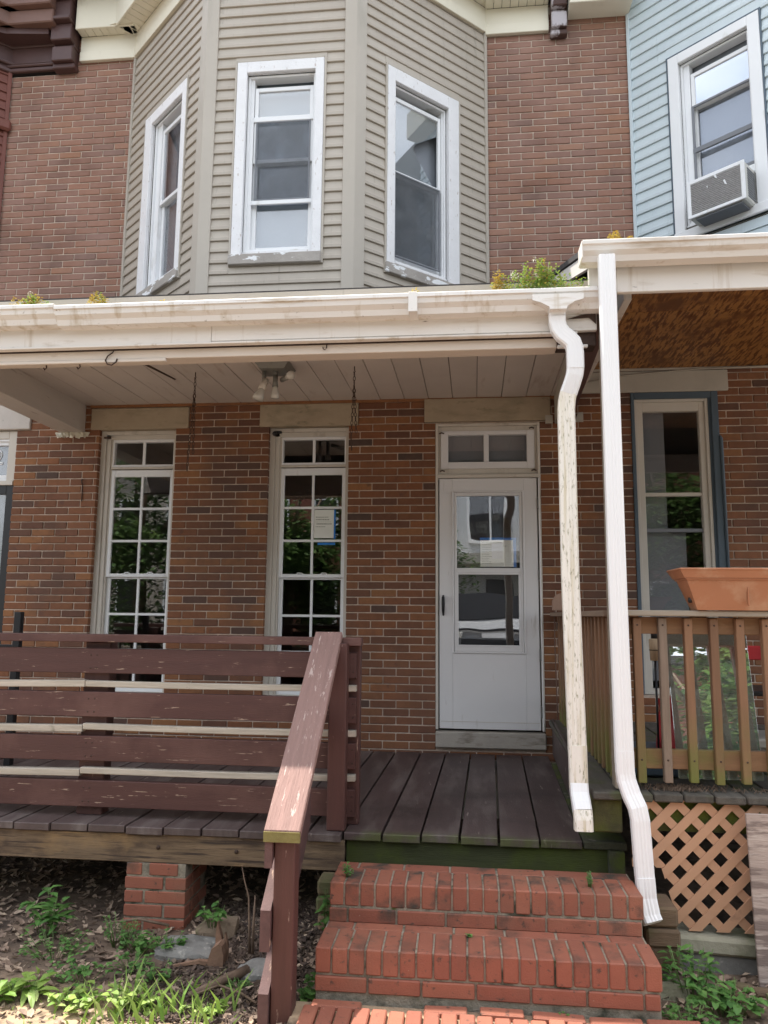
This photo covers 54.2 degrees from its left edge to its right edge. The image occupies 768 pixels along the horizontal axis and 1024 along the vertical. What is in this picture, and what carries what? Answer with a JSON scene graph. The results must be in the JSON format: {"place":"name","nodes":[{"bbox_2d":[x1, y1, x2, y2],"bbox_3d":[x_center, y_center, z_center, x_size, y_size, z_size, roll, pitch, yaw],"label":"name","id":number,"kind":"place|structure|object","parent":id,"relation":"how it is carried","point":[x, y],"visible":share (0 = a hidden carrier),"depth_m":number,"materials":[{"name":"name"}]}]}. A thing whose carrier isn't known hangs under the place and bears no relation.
{"place":"outdoors","nodes":[
{"label":"outdoors","id":0,"kind":"place"},
{"bbox_2d":[3,949,252,1023],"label":"grass","id":1,"kind":"structure","parent":0,"point":[116,1012],"depth_m":2.95,"materials":[{"name":"green plant"}]},
{"bbox_2d":[316,895,330,912],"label":"timber block","id":2,"kind":"structure","parent":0,"point":[319,901],"depth_m":3.59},
{"bbox_2d":[317,872,334,894],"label":"timber block","id":3,"kind":"structure","parent":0,"point":[324,881],"depth_m":3.60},
{"bbox_2d":[0,799,767,1023],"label":"ground","id":4,"kind":"structure","parent":0,"point":[707,873],"depth_m":4.05,"materials":[{"name":"brown soil"}]},
{"bbox_2d":[0,971,59,1007],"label":"weed","id":5,"kind":"object","parent":4,"relation":"on","point":[11,989],"visible":0.99,"depth_m":3.06,"materials":[{"name":"green plant"}]},
{"bbox_2d":[0,0,79,732],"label":"brick row house","id":6,"kind":"structure","parent":4,"relation":"on","point":[39,48],"depth_m":7.06,"materials":[{"name":"brick"}]},
{"bbox_2d":[0,431,17,643],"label":"door","id":7,"kind":"structure","parent":6,"relation":"in","point":[8,439],"depth_m":6.74,"materials":[{"name":"white plastic"}]},
{"bbox_2d":[18,885,77,937],"bbox_3d":[-1.632,1.966,3.660,0.271,0.217,0.268,0,-8,6],"label":"weed","id":8,"kind":"object","parent":4,"relation":"on","point":[55,916],"visible":0.97,"depth_m":3.65,"materials":[{"name":"green plant"}]},
{"bbox_2d":[17,928,94,962],"bbox_3d":[-1.518,1.989,3.445,0.365,0.101,0.274,0,-8,6],"label":"weed","id":9,"kind":"object","parent":4,"relation":"on","point":[66,947],"visible":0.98,"depth_m":3.45,"materials":[{"name":"green plant"}]},
{"bbox_2d":[43,980,105,1017],"bbox_3d":[-1.253,1.950,3.006,0.218,0.088,0.190,-5,-10,37],"label":"weed","id":10,"kind":"object","parent":4,"relation":"on","point":[71,1007],"visible":0.97,"depth_m":3.00,"materials":[{"name":"green plant"}]},
{"bbox_2d":[46,958,122,986],"bbox_3d":[-1.299,1.968,3.215,0.276,0.080,0.219,-4,-9,29],"label":"weed","id":11,"kind":"object","parent":4,"relation":"on","point":[83,970],"visible":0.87,"depth_m":3.20,"materials":[{"name":"green plant"}]},
{"bbox_2d":[101,912,140,948],"bbox_3d":[-1.249,1.995,3.560,0.194,0.148,0.124,-3,-9,26],"label":"weed","id":12,"kind":"object","parent":4,"relation":"on","point":[112,931],"visible":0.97,"depth_m":3.55,"materials":[{"name":"green plant"}]},
{"bbox_2d":[101,979,163,1015],"bbox_3d":[-1.006,1.954,3.021,0.241,0.102,0.191,1,-8,-6],"label":"weed","id":13,"kind":"object","parent":4,"relation":"on","point":[127,1000],"visible":0.69,"depth_m":2.98,"materials":[{"name":"green plant"}]},
{"bbox_2d":[113,951,154,972],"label":"weed","id":14,"kind":"object","parent":4,"relation":"on","point":[127,953],"visible":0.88,"depth_m":3.31,"materials":[{"name":"green plant"}]},
{"bbox_2d":[116,930,161,954],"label":"weed","id":15,"kind":"object","parent":4,"relation":"on","point":[138,945],"visible":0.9,"depth_m":3.50,"materials":[{"name":"green plant"}]},
{"bbox_2d":[111,918,169,926],"bbox_3d":[-1.213,2.030,3.720,0.303,0.043,0.034,0,-8,6],"label":"stick","id":16,"kind":"object","parent":4,"relation":"on","point":[150,921],"visible":0.81,"depth_m":3.71,"materials":[{"name":"brown wood"}]},
{"bbox_2d":[123,862,206,929],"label":"brick pier","id":17,"kind":"structure","parent":4,"relation":"on","point":[172,895],"depth_m":3.80,"materials":[{"name":"red brick"}]},
{"bbox_2d":[148,928,188,949],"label":"weed","id":18,"kind":"object","parent":4,"relation":"on","point":[182,942],"visible":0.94,"depth_m":3.44,"materials":[{"name":"green plant"}]},
{"bbox_2d":[154,934,214,961],"bbox_3d":[-0.907,2.035,3.474,0.272,0.088,0.204,0,-8,6],"label":"garden rock","id":19,"kind":"object","parent":4,"relation":"on","point":[194,947],"visible":0.57,"depth_m":3.41,"materials":[{"name":"grey stone"}]},
{"bbox_2d":[195,900,226,928],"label":"weed","id":20,"kind":"object","parent":4,"relation":"on","point":[219,913],"visible":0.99,"depth_m":3.59,"materials":[{"name":"green plant"}]},
{"bbox_2d":[195,912,239,939],"bbox_3d":[-0.806,2.047,3.665,0.187,0.120,0.170,0,-8,6],"label":"garden rock","id":21,"kind":"object","parent":4,"relation":"on","point":[230,925],"visible":0.47,"depth_m":3.61,"materials":[{"name":"brown stone"}]},
{"bbox_2d":[118,896,322,1023],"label":"mulch","id":22,"kind":"object","parent":4,"relation":"on","point":[238,950],"visible":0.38,"depth_m":3.30,"materials":[{"name":"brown wood"}]},
{"bbox_2d":[136,959,171,984],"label":"weed","id":23,"kind":"object","parent":22,"relation":"on","point":[150,974],"visible":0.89,"depth_m":3.19,"materials":[{"name":"green plant"}]},
{"bbox_2d":[173,920,228,970],"bbox_3d":[-0.816,1.963,3.366,0.236,0.215,0.091,1,-8,-1],"label":"tree stump","id":24,"kind":"object","parent":22,"relation":"on","point":[219,954],"visible":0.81,"depth_m":3.33,"materials":[{"name":"brown wood"}]},
{"bbox_2d":[178,996,228,1020],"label":"weed","id":25,"kind":"object","parent":22,"relation":"on","point":[210,1004],"visible":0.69,"depth_m":2.94,"materials":[{"name":"green plant"}]},
{"bbox_2d":[188,964,250,997],"bbox_3d":[-0.691,1.972,3.153,0.278,0.049,0.044,8,-11,-42],"label":"stick","id":26,"kind":"object","parent":22,"relation":"on","point":[241,972],"visible":0.84,"depth_m":3.17,"materials":[{"name":"brown wood"}]},
{"bbox_2d":[192,984,256,1003],"bbox_3d":[-0.636,1.952,3.040,0.288,0.039,0.056,-2,-8,16],"label":"stick","id":27,"kind":"object","parent":22,"relation":"on","point":[236,991],"visible":0.89,"depth_m":3.05,"materials":[{"name":"brown wood"}]},
{"bbox_2d":[224,977,253,989],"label":"weed","id":28,"kind":"object","parent":22,"relation":"on","point":[240,983],"visible":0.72,"depth_m":3.15,"materials":[{"name":"green plant"}]},
{"bbox_2d":[242,867,250,953],"bbox_3d":[-0.640,1.851,3.481,0.068,0.391,0.016,-3,-9,26],"label":"stick","id":29,"kind":"object","parent":22,"relation":"on","point":[249,938],"visible":0.98,"depth_m":3.46,"materials":[{"name":"brown wood"}]},
{"bbox_2d":[251,895,255,954],"bbox_3d":[-0.602,1.908,3.450,0.016,0.270,0.014,0,-8,6],"label":"stick","id":30,"kind":"object","parent":22,"relation":"on","point":[252,938],"visible":0.97,"depth_m":3.44,"materials":[{"name":"brown wood"}]},
{"bbox_2d":[237,957,265,981],"bbox_3d":[-0.525,2.021,3.274,0.221,0.096,0.170,0,-8,6],"label":"garden rock","id":31,"kind":"object","parent":4,"relation":"on","point":[256,965],"visible":0.16,"depth_m":3.24,"materials":[{"name":"grey stone"}]},
{"bbox_2d":[21,0,566,819],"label":"brick row house","id":32,"kind":"structure","parent":4,"relation":"on","point":[217,146],"depth_m":6.35,"materials":[{"name":"brick"}]},
{"bbox_2d":[89,430,176,692],"bbox_3d":[-2.186,0.431,6.561,0.713,2.327,0.102,0,-8,6],"label":"window","id":33,"kind":"structure","parent":32,"relation":"in","point":[109,471],"depth_m":6.61,"materials":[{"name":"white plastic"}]},
{"bbox_2d":[135,78,186,295],"bbox_3d":[-1.860,-2.701,6.436,0.168,1.757,0.781,8,-11,-42],"label":"window","id":34,"kind":"structure","parent":32,"relation":"in","point":[164,231],"depth_m":6.54,"materials":[{"name":"white paint"}]},
{"bbox_2d":[227,57,324,265],"bbox_3d":[-0.822,-2.725,5.885,0.721,1.710,0.168,0,-8,6],"label":"window","id":35,"kind":"structure","parent":32,"relation":"in","point":[277,233],"depth_m":5.91,"materials":[{"name":"white paint"}]},
{"bbox_2d":[272,431,281,435],"bbox_3d":[-0.924,-0.678,6.479,0.076,0.051,0.055,0,-8,6],"label":"wall sensor","id":36,"kind":"object","parent":32,"relation":"attached to","point":[274,433],"depth_m":6.46,"materials":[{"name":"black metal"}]},
{"bbox_2d":[0,279,598,438],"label":"porch roof","id":37,"kind":"structure","parent":32,"relation":"attached to","point":[449,341],"depth_m":4.13,"materials":[{"name":"white metal"}]},
{"bbox_2d":[9,291,51,304],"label":"sedum plant","id":38,"kind":"object","parent":37,"relation":"in","point":[32,300],"visible":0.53,"depth_m":4.14,"materials":[{"name":"yellow plant"}]},
{"bbox_2d":[86,291,108,303],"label":"sedum plant","id":39,"kind":"object","parent":37,"relation":"in","point":[100,301],"visible":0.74,"depth_m":4.09,"materials":[{"name":"yellow plant"}]},
{"bbox_2d":[105,349,117,365],"bbox_3d":[-1.514,-0.878,4.176,0.076,0.138,0.022,0,-8,6],"label":"ceiling hook","id":40,"kind":"object","parent":37,"relation":"attached to","point":[107,357],"visible":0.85,"depth_m":4.16,"materials":[{"name":"metal"}]},
{"bbox_2d":[186,372,196,470],"bbox_3d":[-1.443,-0.680,5.632,0.060,0.763,0.021,0,-8,6],"label":"hanging chain","id":41,"kind":"object","parent":37,"relation":"hanging from","point":[193,409],"visible":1,"depth_m":5.63,"materials":[{"name":"metal"}]},
{"bbox_2d":[252,361,295,401],"bbox_3d":[-0.791,-0.943,5.519,0.327,0.284,0.279,0,-8,6],"label":"ceiling light","id":42,"kind":"object","parent":37,"relation":"attached to","point":[286,370],"visible":1,"depth_m":5.48,"materials":[{"name":"grey metal"}]},
{"bbox_2d":[350,366,356,450],"bbox_3d":[-0.220,-0.763,5.516,0.057,0.638,0.021,0,-8,6],"label":"hanging chain","id":43,"kind":"object","parent":37,"relation":"hanging from","point":[353,401],"visible":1,"depth_m":5.51,"materials":[{"name":"metal"}]},
{"bbox_2d":[490,270,509,289],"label":"sedum plant","id":44,"kind":"object","parent":37,"relation":"in","point":[498,283],"visible":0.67,"depth_m":3.88,"materials":[{"name":"yellow plant"}]},
{"bbox_2d":[497,257,588,288],"bbox_3d":[0.820,-1.218,3.877,0.490,0.211,0.127,0,-8,6],"label":"sedum plant","id":45,"kind":"object","parent":37,"relation":"in","point":[540,281],"visible":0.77,"depth_m":3.86,"materials":[{"name":"green plant"}]},
{"bbox_2d":[532,293,593,831],"bbox_3d":[0.871,0.184,3.653,0.255,2.581,0.155,0,-8,6],"label":"downspout","id":46,"kind":"object","parent":37,"relation":"attached to","point":[556,307],"visible":0.99,"depth_m":3.67,"materials":[{"name":"white metal"}]},
{"bbox_2d":[262,427,348,695],"bbox_3d":[-0.654,0.423,6.402,0.708,2.327,0.102,0,-8,6],"label":"window","id":47,"kind":"structure","parent":32,"relation":"in","point":[278,469],"depth_m":6.45,"materials":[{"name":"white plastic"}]},
{"bbox_2d":[313,510,335,544],"bbox_3d":[-0.510,0.131,6.439,0.189,0.303,0.003,0,-8,6],"label":"paper notice","id":48,"kind":"object","parent":47,"relation":"attached to","point":[324,523],"visible":1,"depth_m":6.44,"materials":[{"name":"white paper"}]},
{"bbox_2d":[385,64,459,284],"bbox_3d":[0.289,-2.702,6.214,0.776,1.777,0.185,6,-10,-35],"label":"window","id":49,"kind":"structure","parent":32,"relation":"in","point":[423,158],"depth_m":6.26,"materials":[{"name":"white paint"}]},
{"bbox_2d":[436,422,546,749],"bbox_3d":[0.862,0.568,6.173,0.872,2.655,0.158,0,-8,6],"label":"door","id":50,"kind":"structure","parent":32,"relation":"in","point":[490,646],"depth_m":6.18,"materials":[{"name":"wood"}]},
{"bbox_2d":[480,538,515,566],"bbox_3d":[0.943,0.334,6.196,0.296,0.245,0.004,0,-8,6],"label":"paper notice","id":51,"kind":"object","parent":50,"relation":"attached to","point":[497,552],"visible":1,"depth_m":6.20,"materials":[{"name":"white paper"}]},
{"bbox_2d":[554,610,557,719],"bbox_3d":[1.375,1.262,5.993,0.021,1.120,0.011,-2,-8,15],"label":"wall cable","id":52,"kind":"object","parent":32,"relation":"attached to","point":[555,667],"depth_m":5.99,"materials":[{"name":"black plastic"}]},
{"bbox_2d":[257,632,342,1023],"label":"stair handrail","id":53,"kind":"object","parent":4,"relation":"on","point":[286,831],"visible":1,"depth_m":2.97,"materials":[{"name":"red paint"}]},
{"bbox_2d":[297,972,315,1001],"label":"weed","id":54,"kind":"object","parent":4,"relation":"on","point":[307,992],"visible":0.66,"depth_m":3.05,"materials":[{"name":"green plant"}]},
{"bbox_2d":[0,751,626,873],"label":"porch deck","id":55,"kind":"structure","parent":4,"relation":"on","point":[404,808],"depth_m":3.90,"materials":[{"name":"wood"}]},
{"bbox_2d":[0,612,24,765],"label":"iron railing","id":56,"kind":"object","parent":55,"relation":"on","point":[18,622],"visible":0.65,"depth_m":5.42,"materials":[{"name":"black metal"}]},
{"bbox_2d":[0,633,362,830],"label":"porch railing","id":57,"kind":"object","parent":55,"relation":"on","point":[96,747],"visible":0.93,"depth_m":4.04,"materials":[{"name":"red paint"}]},
{"bbox_2d":[314,888,329,929],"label":"weed","id":58,"kind":"object","parent":4,"relation":"on","point":[323,907],"visible":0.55,"depth_m":3.44,"materials":[{"name":"green plant"}]},
{"bbox_2d":[318,913,328,930],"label":"timber block","id":59,"kind":"structure","parent":4,"relation":"on","point":[320,917],"depth_m":3.58,"materials":[{"name":"brown wood"}]},
{"bbox_2d":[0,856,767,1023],"bbox_3d":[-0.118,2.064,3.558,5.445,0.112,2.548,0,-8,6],"label":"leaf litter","id":60,"kind":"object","parent":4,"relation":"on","point":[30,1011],"visible":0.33,"depth_m":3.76,"materials":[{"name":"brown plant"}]},
{"bbox_2d":[315,862,662,1022],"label":"brick steps","id":61,"kind":"structure","parent":4,"relation":"on","point":[393,935],"depth_m":3.06,"materials":[{"name":"red brick"}]},
{"bbox_2d":[342,862,353,877],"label":"weed","id":62,"kind":"object","parent":61,"relation":"on","point":[346,872],"visible":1,"depth_m":3.36,"materials":[{"name":"green plant"}]},
{"bbox_2d":[586,870,592,887],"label":"weed","id":63,"kind":"object","parent":61,"relation":"on","point":[589,880],"visible":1,"depth_m":3.25,"materials":[{"name":"green plant"}]},
{"bbox_2d":[544,0,767,724],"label":"brick row house","id":64,"kind":"structure","parent":4,"relation":"on","point":[661,104],"depth_m":6.20,"materials":[{"name":"brick"}]},
{"bbox_2d":[543,232,767,387],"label":"porch roof","id":65,"kind":"structure","parent":64,"relation":"attached to","point":[693,302],"depth_m":4.85,"materials":[{"name":"white wood"}]},
{"bbox_2d":[607,230,621,238],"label":"sedum plant","id":66,"kind":"object","parent":65,"relation":"in","point":[617,235],"visible":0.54,"depth_m":3.79,"materials":[{"name":"yellow plant"}]},
{"bbox_2d":[597,253,662,925],"bbox_3d":[1.136,0.257,3.489,0.098,3.107,0.202,6,-10,-37],"label":"downspout","id":67,"kind":"object","parent":65,"relation":"attached to","point":[640,827],"visible":0.97,"depth_m":3.49,"materials":[{"name":"white metal"}]},
{"bbox_2d":[549,719,767,833],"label":"porch deck","id":68,"kind":"structure","parent":64,"relation":"attached to","point":[605,798],"depth_m":3.53,"materials":[{"name":"brown wood"}]},
{"bbox_2d":[598,292,627,788],"bbox_3d":[1.149,0.091,3.735,0.085,2.460,0.085,0,-8,6],"label":"porch post","id":69,"kind":"object","parent":68,"relation":"on","point":[614,782],"visible":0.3,"depth_m":3.71,"materials":[{"name":"wood"}]},
{"bbox_2d":[649,634,659,747],"bbox_3d":[1.438,0.996,3.952,0.062,0.730,0.062,0,-8,6],"label":"torch lamp","id":70,"kind":"object","parent":68,"relation":"on","point":[653,647],"visible":0.65,"depth_m":3.96,"materials":[{"name":"wicker"}]},
{"bbox_2d":[550,610,767,785],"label":"porch railing","id":71,"kind":"object","parent":68,"relation":"on","point":[718,759],"visible":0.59,"depth_m":3.58,"materials":[{"name":"brown wood"}]},
{"bbox_2d":[552,593,561,609],"bbox_3d":[1.249,0.617,5.186,0.170,0.125,0.030,0,-8,6],"label":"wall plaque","id":72,"kind":"object","parent":71,"relation":"attached to","point":[557,602],"depth_m":5.18,"materials":[{"name":"beige wood"}]},
{"bbox_2d":[666,568,767,610],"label":"planter box","id":73,"kind":"object","parent":71,"relation":"on","point":[736,589],"visible":0.99,"depth_m":3.52,"materials":[{"name":"plastic"}]},
{"bbox_2d":[633,741,688,776],"bbox_3d":[1.579,1.308,3.970,0.590,0.120,0.350,0,-8,6],"label":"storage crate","id":74,"kind":"object","parent":68,"relation":"on","point":[659,772],"visible":0.02,"depth_m":3.81,"materials":[{"name":"blue plastic"}]},
{"bbox_2d":[656,696,685,748],"bbox_3d":[1.563,1.150,3.967,0.250,0.347,0.275,0,-8,6],"label":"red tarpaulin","id":75,"kind":"object","parent":74,"relation":"on","point":[678,738],"visible":0.25,"depth_m":3.90,"materials":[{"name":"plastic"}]},
{"bbox_2d":[631,800,767,933],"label":"lattice panel","id":76,"kind":"object","parent":68,"relation":"attached to","point":[716,908],"visible":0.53,"depth_m":3.45,"materials":[{"name":"brown wood"}]},
{"bbox_2d":[638,783,767,794],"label":"debris","id":77,"kind":"object","parent":68,"relation":"on","point":[682,788],"visible":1,"depth_m":3.54,"materials":[{"name":"brown plant"}]},
{"bbox_2d":[667,634,763,780],"bbox_3d":[1.629,0.935,3.720,0.395,0.742,0.010,0,-19,6],"label":"glass panel","id":78,"kind":"object","parent":68,"relation":"on","point":[703,688],"visible":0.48,"depth_m":3.73,"materials":[{"name":"clear glass"}]},
{"bbox_2d":[747,646,765,748],"bbox_3d":[2.017,1.038,4.098,0.442,0.714,0.498,0,-8,6],"label":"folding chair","id":79,"kind":"object","parent":68,"relation":"on","point":[754,652],"depth_m":4.18,"materials":[{"name":"red metal"}]},
{"bbox_2d":[629,391,728,694],"bbox_3d":[2.392,0.232,6.118,0.695,2.453,0.175,0,-8,6],"label":"window","id":80,"kind":"structure","parent":64,"relation":"in","point":[660,549],"depth_m":6.14,"materials":[{"name":"white wood"}]},
{"bbox_2d":[667,10,767,235],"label":"window","id":81,"kind":"structure","parent":64,"relation":"in","point":[722,111],"depth_m":6.08,"materials":[{"name":"white plastic"}]},
{"bbox_2d":[687,159,756,226],"bbox_3d":[2.642,-2.433,5.824,0.316,0.324,0.442,8,-11,-42],"label":"air conditioner","id":82,"kind":"object","parent":64,"relation":"attached to","point":[726,192],"visible":0.97,"depth_m":5.70,"materials":[{"name":"grey metal"}]},
{"bbox_2d":[651,947,679,970],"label":"timber block","id":83,"kind":"structure","parent":4,"relation":"on","point":[655,950],"depth_m":3.27,"materials":[{"name":"brown wood"}]},
{"bbox_2d":[661,975,689,1002],"bbox_3d":[1.203,2.062,3.169,0.170,0.160,0.136,0,-8,6],"label":"garden rock","id":84,"kind":"object","parent":4,"relation":"on","point":[671,990],"visible":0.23,"depth_m":3.12,"materials":[{"name":"stone"}]},
{"bbox_2d":[657,942,723,995],"bbox_3d":[1.285,1.930,3.157,0.265,0.219,0.211,2,-8,-14],"label":"weed","id":85,"kind":"object","parent":4,"relation":"on","point":[700,978],"visible":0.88,"depth_m":3.14,"materials":[{"name":"green plant"}]},
{"bbox_2d":[661,997,719,1023],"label":"weed","id":86,"kind":"object","parent":4,"relation":"on","point":[675,1009],"visible":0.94,"depth_m":2.92,"materials":[{"name":"green plant"}]},
{"bbox_2d":[680,952,757,974],"bbox_3d":[1.657,2.062,3.426,0.670,0.134,0.140,0,-8,6],"label":"footing stone","id":87,"kind":"object","parent":4,"relation":"on","point":[733,965],"visible":0.14,"depth_m":3.37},
{"bbox_2d":[677,922,755,958],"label":"concrete slab","id":88,"kind":"structure","parent":87,"relation":"on","point":[737,942],"depth_m":3.37,"materials":[{"name":"grey concrete"}]},
{"bbox_2d":[685,976,767,1023],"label":"weed","id":89,"kind":"object","parent":4,"relation":"on","point":[725,1000],"visible":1,"depth_m":2.99,"materials":[{"name":"green plant"}]},
{"bbox_2d":[722,984,738,994],"bbox_3d":[1.470,2.029,3.182,0.062,0.035,0.051,0,-8,6],"label":"garden rock","id":90,"kind":"object","parent":4,"relation":"on","point":[729,988],"visible":0.25,"depth_m":3.17,"materials":[{"name":"stone"}]},
{"bbox_2d":[735,992,748,1003],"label":"garden rock","id":91,"kind":"object","parent":4,"relation":"on","point":[736,995],"visible":0.34,"depth_m":3.11,"materials":[{"name":"grey stone"}]},
{"bbox_2d":[736,982,752,993],"bbox_3d":[1.537,2.035,3.208,0.074,0.035,0.051,0,-8,6],"label":"garden rock","id":92,"kind":"object","parent":4,"relation":"on","point":[740,985],"visible":0.51,"depth_m":3.19,"materials":[{"name":"beige stone"}]},
{"bbox_2d":[743,1007,761,1018],"bbox_3d":[1.473,2.002,3.000,0.064,0.035,0.051,0,-8,6],"label":"garden rock","id":93,"kind":"object","parent":4,"relation":"on","point":[749,1013],"visible":0.57,"depth_m":2.98,"materials":[{"name":"brown stone"}]},
{"bbox_2d":[745,813,767,986],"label":"plywood sheet","id":94,"kind":"object","parent":4,"relation":"on","point":[757,832],"visible":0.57,"depth_m":3.31,"materials":[{"name":"beige wood"}]},
{"bbox_2d":[753,987,767,997],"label":"garden rock","id":95,"kind":"object","parent":4,"relation":"on","point":[759,992],"visible":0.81,"depth_m":3.15,"materials":[{"name":"beige stone"}]},
{"bbox_2d":[287,999,700,1023],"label":"path","id":96,"kind":"structure","parent":0,"point":[319,1011],"depth_m":2.83,"materials":[{"name":"red brick"}]},
{"bbox_2d":[642,923,680,947],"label":"timber block","id":97,"kind":"structure","parent":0,"point":[663,937],"depth_m":3.27,"materials":[{"name":"brown wood"}]},
{"bbox_2d":[648,894,677,927],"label":"timber block","id":98,"kind":"structure","parent":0,"point":[668,911],"depth_m":3.29,"materials":[{"name":"brown wood"}]}
]}

